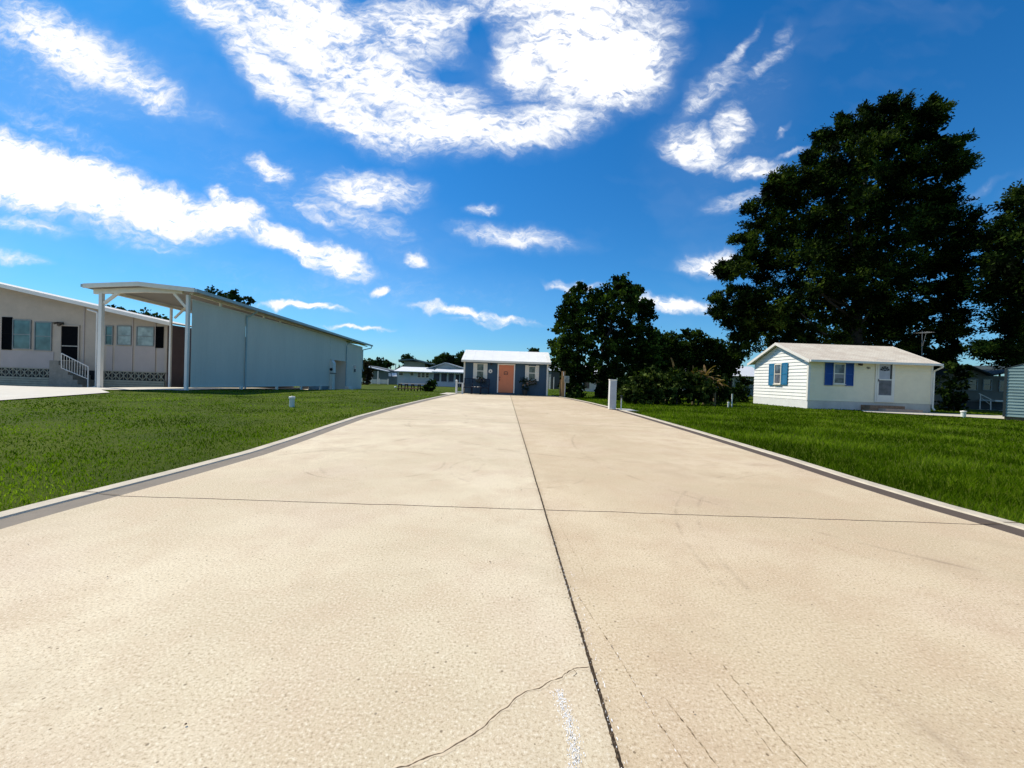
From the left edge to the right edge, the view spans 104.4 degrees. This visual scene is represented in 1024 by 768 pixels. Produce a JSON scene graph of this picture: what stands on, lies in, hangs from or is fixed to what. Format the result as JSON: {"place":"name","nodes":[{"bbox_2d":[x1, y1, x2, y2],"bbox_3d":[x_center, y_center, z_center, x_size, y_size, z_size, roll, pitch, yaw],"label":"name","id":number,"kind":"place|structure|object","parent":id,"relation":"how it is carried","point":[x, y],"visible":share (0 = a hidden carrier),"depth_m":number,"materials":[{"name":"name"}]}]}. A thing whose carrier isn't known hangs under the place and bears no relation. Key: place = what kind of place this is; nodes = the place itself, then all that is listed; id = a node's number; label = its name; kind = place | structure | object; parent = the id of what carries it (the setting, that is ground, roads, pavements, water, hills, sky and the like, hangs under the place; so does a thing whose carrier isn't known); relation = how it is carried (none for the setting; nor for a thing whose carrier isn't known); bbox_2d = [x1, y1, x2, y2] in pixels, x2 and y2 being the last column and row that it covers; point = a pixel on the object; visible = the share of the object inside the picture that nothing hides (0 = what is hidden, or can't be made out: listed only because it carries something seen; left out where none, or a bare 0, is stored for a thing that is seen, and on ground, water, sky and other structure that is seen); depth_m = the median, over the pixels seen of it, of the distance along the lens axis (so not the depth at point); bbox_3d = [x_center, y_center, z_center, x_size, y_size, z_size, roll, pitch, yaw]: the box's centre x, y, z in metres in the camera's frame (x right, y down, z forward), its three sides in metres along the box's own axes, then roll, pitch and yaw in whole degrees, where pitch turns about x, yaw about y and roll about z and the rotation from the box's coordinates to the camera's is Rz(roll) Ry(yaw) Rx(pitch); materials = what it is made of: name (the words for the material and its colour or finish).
{"place":"outdoors","nodes":[
{"label":"outdoors","id":0,"kind":"place"},
{"bbox_2d":[0,385,339,399],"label":"slab","id":1,"kind":"structure","parent":0,"point":[13,392],"depth_m":15.88,"materials":[{"name":"white concrete"}]},
{"bbox_2d":[49,353,96,386],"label":"entrance steps","id":2,"kind":"structure","parent":1,"relation":"on","point":[66,373],"depth_m":22.91,"materials":[{"name":"white paint"}]},
{"bbox_2d":[394,362,463,386],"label":"white house","id":3,"kind":"structure","parent":0,"point":[444,374],"depth_m":59.94,"materials":[{"name":"metal"}]},
{"bbox_2d":[404,372,409,381],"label":"door","id":4,"kind":"structure","parent":3,"relation":"in","point":[407,375],"depth_m":59.95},
{"bbox_2d":[434,373,439,381],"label":"screen window","id":5,"kind":"structure","parent":3,"relation":"in","point":[436,375],"depth_m":59.86,"materials":[{"name":"grey glass"}]},
{"bbox_2d":[441,373,446,381],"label":"screen window","id":6,"kind":"structure","parent":3,"relation":"in","point":[443,375],"depth_m":59.86,"materials":[{"name":"grey glass"}]},
{"bbox_2d":[448,373,453,381],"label":"screen window","id":7,"kind":"structure","parent":3,"relation":"in","point":[451,375],"depth_m":59.86,"materials":[{"name":"grey glass"}]},
{"bbox_2d":[0,393,1023,767],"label":"driveway","id":8,"kind":"structure","parent":0,"point":[640,593],"depth_m":1.70,"materials":[{"name":"concrete"}]},
{"bbox_2d":[0,393,457,518],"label":"kerb edge","id":9,"kind":"object","parent":8,"relation":"on","point":[36,506],"visible":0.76,"depth_m":3.57,"materials":[{"name":"concrete"}]},
{"bbox_2d":[0,393,460,528],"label":"painted border","id":10,"kind":"object","parent":8,"relation":"on","point":[28,516],"visible":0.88,"depth_m":3.43,"materials":[{"name":"grey paint"}]},
{"bbox_2d":[455,380,463,393],"bbox_3d":[-3.325,0.176,25.005,0.518,0.903,0.170,2,1,0],"label":"white railing","id":11,"kind":"object","parent":8,"relation":"on","point":[456,386],"visible":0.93,"depth_m":24.96,"materials":[{"name":"paint"}]},
{"bbox_2d":[463,378,472,393],"bbox_3d":[-2.796,0.127,25.303,0.610,0.985,0.658,2,1,0],"label":"patio chair","id":12,"kind":"object","parent":8,"relation":"on","point":[464,387],"visible":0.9,"depth_m":25.51,"materials":[{"name":"black metal"}]},
{"bbox_2d":[480,379,489,394],"bbox_3d":[-1.740,0.161,25.353,0.610,0.985,0.658,2,1,0],"label":"patio chair","id":13,"kind":"object","parent":8,"relation":"on","point":[488,385],"visible":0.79,"depth_m":25.58,"materials":[{"name":"black metal"}]},
{"bbox_2d":[461,350,550,395],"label":"blue cottage","id":14,"kind":"structure","parent":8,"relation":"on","point":[504,372],"depth_m":25.99,"materials":[{"name":"blue"}]},
{"bbox_2d":[476,363,483,378],"bbox_3d":[-2.076,-0.830,25.935,0.563,1.038,0.090,2,1,0],"label":"window","id":15,"kind":"structure","parent":14,"relation":"in","point":[480,366],"depth_m":25.96,"materials":[{"name":"white glass"}]},
{"bbox_2d":[476,376,485,382],"bbox_3d":[-2.043,-0.263,25.849,0.656,0.490,0.505,2,1,0],"label":"flower box","id":16,"kind":"object","parent":14,"relation":"attached to","point":[479,379],"visible":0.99,"depth_m":25.72,"materials":[{"name":"black metal"}]},
{"bbox_2d":[498,365,513,392],"bbox_3d":[-0.389,-0.336,25.932,0.985,1.800,0.107,2,1,0],"label":"door","id":17,"kind":"structure","parent":14,"relation":"in","point":[506,372],"depth_m":25.95,"materials":[{"name":"orange paint"}]},
{"bbox_2d":[527,378,536,384],"bbox_3d":[1.280,-0.176,25.791,0.777,0.486,0.462,2,1,0],"label":"flower box","id":18,"kind":"object","parent":14,"relation":"attached to","point":[531,382],"visible":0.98,"depth_m":25.72,"materials":[{"name":"black metal"}]},
{"bbox_2d":[528,366,535,380],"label":"window","id":19,"kind":"structure","parent":14,"relation":"in","point":[532,369],"depth_m":25.96,"materials":[{"name":"white glass"}]},
{"bbox_2d":[518,377,530,394],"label":"potted plant","id":20,"kind":"object","parent":8,"relation":"on","point":[524,391],"visible":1,"depth_m":25.56,"materials":[{"name":"green plant"}]},
{"bbox_2d":[553,396,1023,536],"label":"painted border","id":21,"kind":"object","parent":8,"relation":"on","point":[1002,527],"visible":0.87,"depth_m":4.04,"materials":[{"name":"grey paint"}]},
{"bbox_2d":[608,379,616,408],"bbox_3d":[3.770,0.382,14.904,0.269,1.110,0.244,2,1,0],"label":"utility pedestal","id":22,"kind":"object","parent":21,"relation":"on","point":[612,391],"visible":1,"depth_m":14.79,"materials":[{"name":"white paint"}]},
{"bbox_2d":[556,396,1023,529],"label":"kerb edge","id":23,"kind":"object","parent":8,"relation":"on","point":[952,507],"visible":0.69,"depth_m":4.18,"materials":[{"name":"concrete"}]},
{"bbox_2d":[0,381,1023,523],"bbox_3d":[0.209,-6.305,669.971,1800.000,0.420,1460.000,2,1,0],"label":"lawn","id":24,"kind":"structure","parent":0,"point":[370,387],"depth_m":7.26,"materials":[{"name":"green plant"}]},
{"bbox_2d":[105,304,126,310],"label":"distant tree","id":25,"kind":"object","parent":24,"relation":"on","point":[114,306],"visible":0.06,"depth_m":47.85,"materials":[{"name":"green plant"}]},
{"bbox_2d":[0,282,293,387],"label":"mobile home","id":26,"kind":"object","parent":24,"relation":"on","point":[39,330],"visible":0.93,"depth_m":23.96,"materials":[{"name":"beige metal"}]},
{"bbox_2d":[12,319,31,348],"bbox_3d":[-29.577,-2.997,23.941,1.102,1.777,0.050,2,1,0],"label":"window","id":27,"kind":"structure","parent":26,"relation":"in","point":[21,329],"depth_m":23.94,"materials":[{"name":"teal glass"}]},
{"bbox_2d":[34,321,52,350],"bbox_3d":[-28.292,-2.881,23.942,1.044,1.738,0.050,2,1,0],"label":"window","id":28,"kind":"structure","parent":26,"relation":"in","point":[42,330],"depth_m":23.94,"materials":[{"name":"teal glass"}]},
{"bbox_2d":[61,326,77,359],"bbox_3d":[-26.692,-2.456,23.955,1.006,2.048,0.032,2,1,0],"label":"screen door","id":29,"kind":"structure","parent":26,"relation":"in","point":[69,346],"depth_m":23.95,"materials":[{"name":"black paint"}]},
{"bbox_2d":[105,326,113,344],"bbox_3d":[-24.306,-2.939,23.939,0.464,1.158,0.050,2,1,0],"label":"window","id":30,"kind":"structure","parent":26,"relation":"in","point":[108,329],"depth_m":23.94,"materials":[{"name":"teal glass"}]},
{"bbox_2d":[116,325,131,344],"bbox_3d":[-23.397,-2.929,23.939,0.889,1.178,0.050,2,1,0],"label":"window","id":31,"kind":"structure","parent":26,"relation":"in","point":[123,333],"depth_m":23.94,"materials":[{"name":"grey glass"}]},
{"bbox_2d":[136,326,154,345],"bbox_3d":[-22.131,-2.871,23.939,1.063,1.178,0.050,2,1,0],"label":"window","id":32,"kind":"structure","parent":26,"relation":"in","point":[144,335],"depth_m":23.94,"materials":[{"name":"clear glass"}]},
{"bbox_2d":[128,307,168,319],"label":"distant tree","id":33,"kind":"object","parent":24,"relation":"on","point":[153,314],"visible":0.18,"depth_m":49.75,"materials":[{"name":"green plant"}]},
{"bbox_2d":[80,282,372,390],"bbox_3d":[-17.586,-2.197,30.404,5.501,5.479,23.564,2,1,0],"label":"carport","id":34,"kind":"object","parent":24,"relation":"on","point":[273,350],"visible":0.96,"depth_m":22.90,"materials":[{"name":"white metal"}]},
{"bbox_2d":[204,285,255,305],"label":"distant tree","id":35,"kind":"object","parent":24,"relation":"on","point":[232,295],"visible":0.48,"depth_m":59.43,"materials":[{"name":"green plant"}]},
{"bbox_2d":[289,396,294,406],"bbox_3d":[-6.604,0.528,11.909,0.180,0.337,0.180,2,1,0],"label":"cleanout pipe","id":36,"kind":"object","parent":24,"relation":"on","point":[291,401],"visible":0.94,"depth_m":11.85,"materials":[{"name":"white plastic"}]},
{"bbox_2d":[329,360,335,389],"bbox_3d":[-15.358,-0.733,33.916,0.440,2.620,0.590,2,1,0],"label":"utility cabinet","id":37,"kind":"object","parent":24,"relation":"on","point":[332,374],"visible":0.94,"depth_m":33.70,"materials":[{"name":"white metal"}]},
{"bbox_2d":[361,358,375,384],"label":"distant tree","id":38,"kind":"object","parent":24,"relation":"on","point":[367,371],"visible":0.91,"depth_m":58.07,"materials":[{"name":"green plant"}]},
{"bbox_2d":[362,379,388,384],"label":"picket fence","id":39,"kind":"object","parent":24,"relation":"on","point":[378,381],"visible":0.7,"depth_m":62.99,"materials":[{"name":"white paint"}]},
{"bbox_2d":[370,357,387,370],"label":"distant tree","id":40,"kind":"object","parent":24,"relation":"on","point":[377,362],"visible":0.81,"depth_m":89.95,"materials":[{"name":"green plant"}]},
{"bbox_2d":[369,366,397,383],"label":"porch house","id":41,"kind":"structure","parent":24,"relation":"on","point":[385,374],"depth_m":66.00,"materials":[{"name":"metal"}]},
{"bbox_2d":[381,359,394,368],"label":"distant tree","id":42,"kind":"object","parent":24,"relation":"on","point":[389,364],"visible":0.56,"depth_m":91.19,"materials":[{"name":"green plant"}]},
{"bbox_2d":[398,353,413,363],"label":"distant tree","id":43,"kind":"object","parent":24,"relation":"on","point":[405,356],"visible":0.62,"depth_m":94.56,"materials":[{"name":"green plant"}]},
{"bbox_2d":[397,383,423,390],"bbox_3d":[-8.504,0.348,34.034,2.303,0.751,1.750,2,1,0],"label":"picnic table","id":44,"kind":"object","parent":24,"relation":"on","point":[411,388],"visible":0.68,"depth_m":33.59,"materials":[{"name":"brown wood"}]},
{"bbox_2d":[398,359,434,366],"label":"grey house","id":45,"kind":"structure","parent":24,"relation":"on","point":[413,363],"depth_m":73.97,"materials":[{"name":"grey"}]},
{"bbox_2d":[420,378,437,391],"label":"shrub","id":46,"kind":"object","parent":24,"relation":"on","point":[429,386],"visible":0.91,"depth_m":30.82,"materials":[{"name":"green plant"}]},
{"bbox_2d":[427,350,463,368],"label":"distant tree","id":47,"kind":"object","parent":24,"relation":"on","point":[443,357],"visible":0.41,"depth_m":74.05,"materials":[{"name":"green plant"}]},
{"bbox_2d":[527,347,539,351],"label":"distant tree","id":48,"kind":"object","parent":24,"relation":"on","point":[532,349],"visible":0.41,"depth_m":69.70,"materials":[{"name":"green plant"}]},
{"bbox_2d":[559,371,568,396],"bbox_3d":[3.220,0.033,25.143,0.387,1.680,0.947,2,1,-29],"label":"meter post","id":49,"kind":"object","parent":24,"relation":"on","point":[564,380],"visible":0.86,"depth_m":24.91,"materials":[{"name":"brown wood"}]},
{"bbox_2d":[546,281,596,390],"bbox_3d":[4.029,-3.113,26.658,3.394,8.004,3.340,2,1,0],"label":"broadleaf tree","id":50,"kind":"object","parent":24,"relation":"on","point":[566,343],"visible":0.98,"depth_m":26.46,"materials":[{"name":"green plant"}]},
{"bbox_2d":[557,375,586,397],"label":"shrub","id":51,"kind":"object","parent":24,"relation":"on","point":[572,390],"visible":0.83,"depth_m":25.31,"materials":[{"name":"green plant"}]},
{"bbox_2d":[593,376,629,398],"bbox_3d":[7.069,0.394,27.021,3.238,1.876,2.194,1,1,-33],"label":"shrub","id":52,"kind":"object","parent":24,"relation":"on","point":[602,390],"visible":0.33,"depth_m":26.69,"materials":[{"name":"green plant"}]},
{"bbox_2d":[580,272,668,396],"bbox_3d":[7.673,-3.338,27.925,5.974,8.653,5.292,2,1,0],"label":"broadleaf tree","id":53,"kind":"object","parent":24,"relation":"on","point":[639,349],"visible":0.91,"depth_m":27.31,"materials":[{"name":"green plant"}]},
{"bbox_2d":[616,368,657,403],"bbox_3d":[6.508,0.284,20.304,2.512,2.298,1.741,2,1,0],"label":"shrub","id":54,"kind":"object","parent":24,"relation":"on","point":[633,393],"visible":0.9,"depth_m":20.16,"materials":[{"name":"green plant"}]},
{"bbox_2d":[639,363,675,404],"bbox_3d":[7.536,0.072,20.701,2.064,2.331,2.288,2,1,31],"label":"shrub","id":55,"kind":"object","parent":24,"relation":"on","point":[656,382],"visible":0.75,"depth_m":20.42,"materials":[{"name":"green plant"}]},
{"bbox_2d":[636,327,685,372],"bbox_3d":[13.309,-1.996,36.013,4.728,6.167,4.957,3,1,43],"label":"background tree","id":56,"kind":"object","parent":24,"relation":"on","point":[664,354],"visible":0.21,"depth_m":34.66,"materials":[{"name":"green plant"}]},
{"bbox_2d":[659,366,695,404],"bbox_3d":[8.590,0.182,20.734,2.248,2.301,2.299,2,1,0],"label":"shrub","id":57,"kind":"object","parent":24,"relation":"on","point":[677,384],"visible":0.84,"depth_m":20.66,"materials":[{"name":"green plant"}]},
{"bbox_2d":[362,358,1000,386],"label":"distant woods","id":58,"kind":"object","parent":24,"relation":"on","point":[368,359],"depth_m":128.87,"materials":[{"name":"green plant"}]},
{"bbox_2d":[660,329,702,372],"bbox_3d":[14.921,-1.933,35.529,3.909,6.164,3.699,2,1,27],"label":"background tree","id":59,"kind":"object","parent":24,"relation":"on","point":[688,358],"visible":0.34,"depth_m":34.65,"materials":[{"name":"green plant"}]},
{"bbox_2d":[678,327,719,381],"bbox_3d":[16.902,-1.954,36.842,4.185,6.306,4.947,2,1,0],"label":"background tree","id":60,"kind":"object","parent":24,"relation":"on","point":[695,337],"visible":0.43,"depth_m":35.53,"materials":[{"name":"green plant"}]},
{"bbox_2d":[689,366,708,404],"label":"banana plant","id":61,"kind":"object","parent":24,"relation":"on","point":[695,370],"visible":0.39,"depth_m":21.68,"materials":[{"name":"green plant"}]},
{"bbox_2d":[682,368,717,405],"bbox_3d":[9.893,0.240,21.126,1.989,2.128,2.196,2,1,0],"label":"shrub","id":62,"kind":"object","parent":24,"relation":"on","point":[701,391],"visible":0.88,"depth_m":20.65,"materials":[{"name":"green plant"}]},
{"bbox_2d":[700,365,718,403],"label":"banana plant","id":63,"kind":"object","parent":24,"relation":"on","point":[703,372],"visible":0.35,"depth_m":21.83,"materials":[{"name":"green plant"}]},
{"bbox_2d":[706,378,728,405],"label":"banana plant","id":64,"kind":"object","parent":24,"relation":"on","point":[714,395],"visible":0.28,"depth_m":21.14,"materials":[{"name":"green plant"}]},
{"bbox_2d":[698,337,738,397],"bbox_3d":[18.423,-1.549,36.211,3.604,5.608,3.786,2,1,0],"label":"background tree","id":65,"kind":"object","parent":24,"relation":"on","point":[718,353],"visible":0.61,"depth_m":35.19,"materials":[{"name":"green plant"}]},
{"bbox_2d":[706,373,737,404],"bbox_3d":[11.604,0.343,22.144,2.191,1.892,1.534,2,1,0],"label":"shrub","id":66,"kind":"object","parent":24,"relation":"on","point":[725,393],"visible":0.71,"depth_m":21.94,"materials":[{"name":"green plant"}]},
{"bbox_2d":[714,348,744,387],"bbox_3d":[19.599,-1.141,35.866,3.272,4.884,2.816,2,1,0],"label":"background tree","id":67,"kind":"object","parent":24,"relation":"on","point":[734,371],"visible":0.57,"depth_m":35.30,"materials":[{"name":"green plant"}]},
{"bbox_2d":[724,374,753,401],"bbox_3d":[15.735,0.424,27.355,2.214,2.284,1.614,2,1,0],"label":"shrub","id":68,"kind":"object","parent":24,"relation":"on","point":[740,393],"visible":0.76,"depth_m":27.18,"materials":[{"name":"green plant"}]},
{"bbox_2d":[747,342,943,411],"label":"white cottage","id":69,"kind":"structure","parent":24,"relation":"on","point":[825,376],"depth_m":21.40,"materials":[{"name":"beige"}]},
{"bbox_2d":[773,364,781,384],"bbox_3d":[15.915,-0.576,23.791,0.090,1.236,0.660,2,1,0],"label":"window","id":70,"kind":"structure","parent":69,"relation":"in","point":[777,367],"depth_m":23.81,"materials":[{"name":"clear glass"}]},
{"bbox_2d":[833,363,845,384],"bbox_3d":[17.593,-0.528,21.312,0.680,1.148,0.090,2,1,0],"label":"window","id":71,"kind":"structure","parent":69,"relation":"in","point":[839,368],"depth_m":21.33,"materials":[{"name":"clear glass"}]},
{"bbox_2d":[876,364,893,402],"bbox_3d":[20.064,-0.119,21.317,0.879,2.207,0.089,2,1,0],"label":"storm door","id":72,"kind":"structure","parent":69,"relation":"in","point":[885,372],"depth_m":21.33,"materials":[{"name":"white paint"}]},
{"bbox_2d":[703,88,993,381],"bbox_3d":[26.283,-10.501,30.621,22.412,24.172,10.483,2,1,0],"label":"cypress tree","id":73,"kind":"object","parent":24,"relation":"on","point":[751,314],"visible":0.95,"depth_m":29.90,"materials":[{"name":"green plant"}]},
{"bbox_2d":[862,410,1003,418],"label":"footpath","id":74,"kind":"structure","parent":24,"relation":"on","point":[971,415],"depth_m":19.36,"materials":[{"name":"concrete"}]},
{"bbox_2d":[861,405,922,412],"bbox_3d":[20.001,1.308,20.929,2.383,0.300,0.940,2,1,0],"label":"entrance step","id":75,"kind":"object","parent":74,"relation":"on","point":[884,408],"visible":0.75,"depth_m":20.86,"materials":[{"name":"grey concrete"}]},
{"bbox_2d":[934,360,977,411],"bbox_3d":[26.869,0.327,24.026,3.017,3.413,1.876,2,1,-20],"label":"shrub","id":76,"kind":"object","parent":24,"relation":"on","point":[955,400],"visible":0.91,"depth_m":23.83,"materials":[{"name":"green plant"}]},
{"bbox_2d":[960,410,966,416],"bbox_3d":[20.368,1.361,17.909,0.212,0.326,0.213,2,1,0],"label":"cleanout pipe","id":77,"kind":"object","parent":24,"relation":"on","point":[962,413],"visible":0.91,"depth_m":17.86,"materials":[{"name":"white plastic"}]},
{"bbox_2d":[934,365,1007,409],"bbox_3d":[35.779,0.094,32.140,8.352,3.558,7.300,2,1,0],"label":"mobile home","id":78,"kind":"object","parent":24,"relation":"on","point":[987,382],"visible":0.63,"depth_m":29.48,"materials":[{"name":"grey metal"}]},
{"bbox_2d":[968,379,977,390],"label":"window","id":79,"kind":"structure","parent":78,"relation":"in","point":[974,385],"depth_m":29.47,"materials":[{"name":"clear glass"}]},
{"bbox_2d":[982,379,991,390],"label":"window","id":80,"kind":"structure","parent":78,"relation":"in","point":[987,383],"depth_m":29.47,"materials":[{"name":"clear glass"}]},
{"bbox_2d":[998,380,1003,391],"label":"window","id":81,"kind":"structure","parent":78,"relation":"in","point":[1001,382],"depth_m":29.47,"materials":[{"name":"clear glass"}]},
{"bbox_2d":[979,393,990,409],"bbox_3d":[33.741,1.252,28.303,0.908,1.158,0.060,2,1,0],"label":"stair railing","id":82,"kind":"object","parent":24,"relation":"on","point":[984,400],"visible":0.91,"depth_m":28.28,"materials":[{"name":"white metal"}]},
{"bbox_2d":[957,179,1023,374],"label":"cypress tree","id":83,"kind":"object","parent":24,"relation":"on","point":[1002,238],"visible":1,"depth_m":24.63,"materials":[{"name":"green plant"}]},
{"bbox_2d":[1002,363,1023,420],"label":"garden shed","id":84,"kind":"structure","parent":24,"relation":"on","point":[1013,400],"depth_m":16.98,"materials":[{"name":"white metal"}]},
{"bbox_2d":[0,0,1023,375],"label":"sky","id":85,"kind":"structure","parent":0,"point":[422,179],"materials":[{"name":"blue"}]},
{"bbox_2d":[548,368,560,388],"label":"background house","id":86,"kind":"structure","parent":0,"point":[553,379],"depth_m":52.00,"materials":[{"name":"white paint"}]},
{"bbox_2d":[582,366,597,391],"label":"background house","id":87,"kind":"structure","parent":0,"point":[590,387],"depth_m":44.00,"materials":[{"name":"white paint"}]},
{"bbox_2d":[684,366,754,396],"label":"background house","id":88,"kind":"structure","parent":0,"point":[747,371],"depth_m":46.00,"materials":[{"name":"metal"}]}
]}

